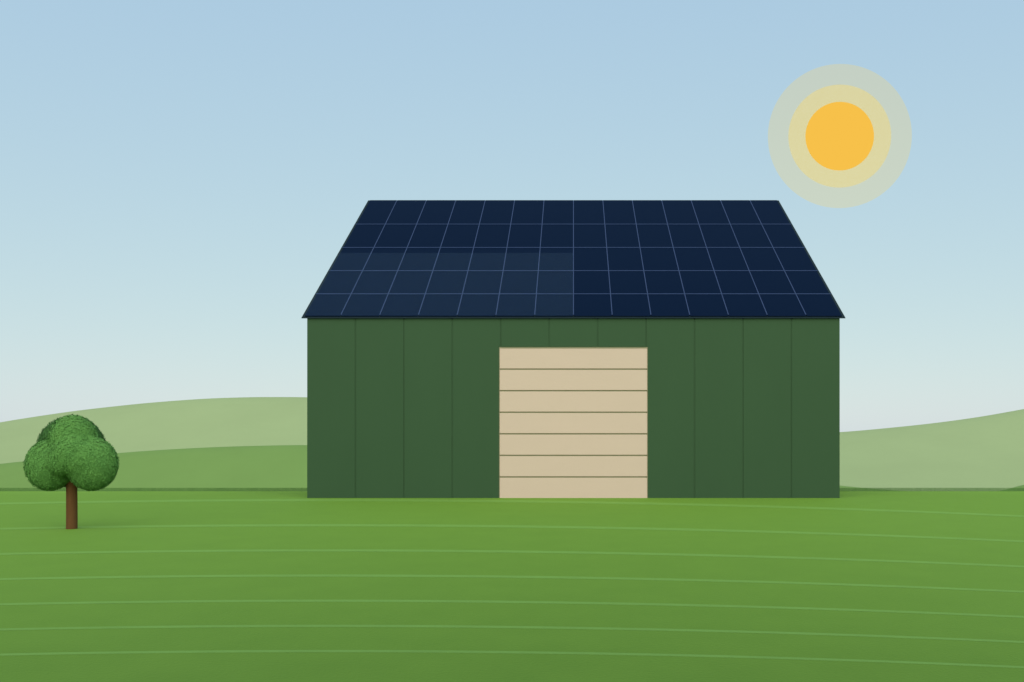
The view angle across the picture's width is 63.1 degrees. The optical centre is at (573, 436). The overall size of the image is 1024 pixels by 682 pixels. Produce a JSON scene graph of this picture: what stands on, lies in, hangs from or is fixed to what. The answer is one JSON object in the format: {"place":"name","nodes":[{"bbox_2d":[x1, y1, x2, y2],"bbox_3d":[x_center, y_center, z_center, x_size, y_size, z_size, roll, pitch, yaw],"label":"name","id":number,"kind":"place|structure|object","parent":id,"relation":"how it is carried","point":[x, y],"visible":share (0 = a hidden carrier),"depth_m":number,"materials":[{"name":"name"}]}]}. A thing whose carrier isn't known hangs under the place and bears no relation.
{"place":"outdoors","nodes":[
{"label":"outdoors","id":0,"kind":"place"},
{"bbox_2d":[0,491,1023,681],"bbox_3d":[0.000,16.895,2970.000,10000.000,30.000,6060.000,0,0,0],"label":"field","id":1,"kind":"structure","parent":0,"point":[326,667],"depth_m":10.29,"materials":[{"name":"green plant"}]},
{"bbox_2d":[23,414,118,528],"bbox_3d":[-10.240,0.790,17.066,1.908,2.509,1.460,0,0,0],"label":"tree","id":2,"kind":"object","parent":1,"relation":"on","point":[72,453],"visible":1,"depth_m":16.61,"materials":[{"name":"green plant"}]},
{"bbox_2d":[0,650,1023,668],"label":"mown line","id":3,"kind":"object","parent":1,"relation":"on","point":[503,652],"visible":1,"depth_m":7.24,"materials":[{"name":"green plant"}]},
{"bbox_2d":[0,625,1023,642],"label":"mown line","id":4,"kind":"object","parent":1,"relation":"on","point":[520,627],"visible":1,"depth_m":8.18,"materials":[{"name":"green plant"}]},
{"bbox_2d":[0,549,1023,567],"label":"mown line","id":5,"kind":"object","parent":1,"relation":"on","point":[408,550],"visible":1,"depth_m":13.54,"materials":[{"name":"green plant"}]},
{"bbox_2d":[0,574,1023,592],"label":"mown line","id":6,"kind":"object","parent":1,"relation":"on","point":[495,576],"visible":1,"depth_m":11.14,"materials":[{"name":"green plant"}]},
{"bbox_2d":[0,600,1023,617],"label":"mown line","id":7,"kind":"object","parent":1,"relation":"on","point":[538,602],"visible":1,"depth_m":9.41,"materials":[{"name":"green plant"}]},
{"bbox_2d":[0,524,1023,541],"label":"mown line","id":8,"kind":"object","parent":1,"relation":"on","point":[434,525],"visible":0.99,"depth_m":17.27,"materials":[{"name":"green plant"}]},
{"bbox_2d":[0,499,1023,516],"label":"mown line","id":9,"kind":"object","parent":1,"relation":"on","point":[456,500],"visible":0.98,"depth_m":23.82,"materials":[{"name":"green plant"}]},
{"bbox_2d":[302,200,844,497],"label":"barn","id":10,"kind":"structure","parent":1,"relation":"on","point":[573,348],"depth_m":25.62,"materials":[{"name":"green metal"}]},
{"bbox_2d":[499,347,647,497],"bbox_3d":[0.000,-0.335,25.648,4.593,4.860,0.073,0,0,0],"label":"door","id":11,"kind":"structure","parent":10,"relation":"in","point":[573,421],"depth_m":25.62,"materials":[{"name":"beige paint"}]},
{"bbox_2d":[0,397,1023,490],"bbox_3d":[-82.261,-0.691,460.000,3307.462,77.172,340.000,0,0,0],"label":"hill","id":12,"kind":"structure","parent":0,"point":[985,452],"depth_m":407.00,"materials":[{"name":"green plant"}]},
{"bbox_2d":[0,445,1023,490],"bbox_3d":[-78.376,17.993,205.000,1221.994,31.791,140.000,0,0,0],"label":"hill","id":13,"kind":"structure","parent":0,"point":[275,467],"depth_m":191.88,"materials":[{"name":"green plant"}]},
{"bbox_2d":[0,0,1023,431],"label":"sky","id":14,"kind":"structure","parent":0,"point":[181,180],"materials":[{"name":"blue"}]},
{"bbox_2d":[805,102,873,169],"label":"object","id":15,"kind":"object","parent":14,"relation":"in","point":[839,135],"visible":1,"depth_m":2379.02,"materials":[{"name":"yellow"}]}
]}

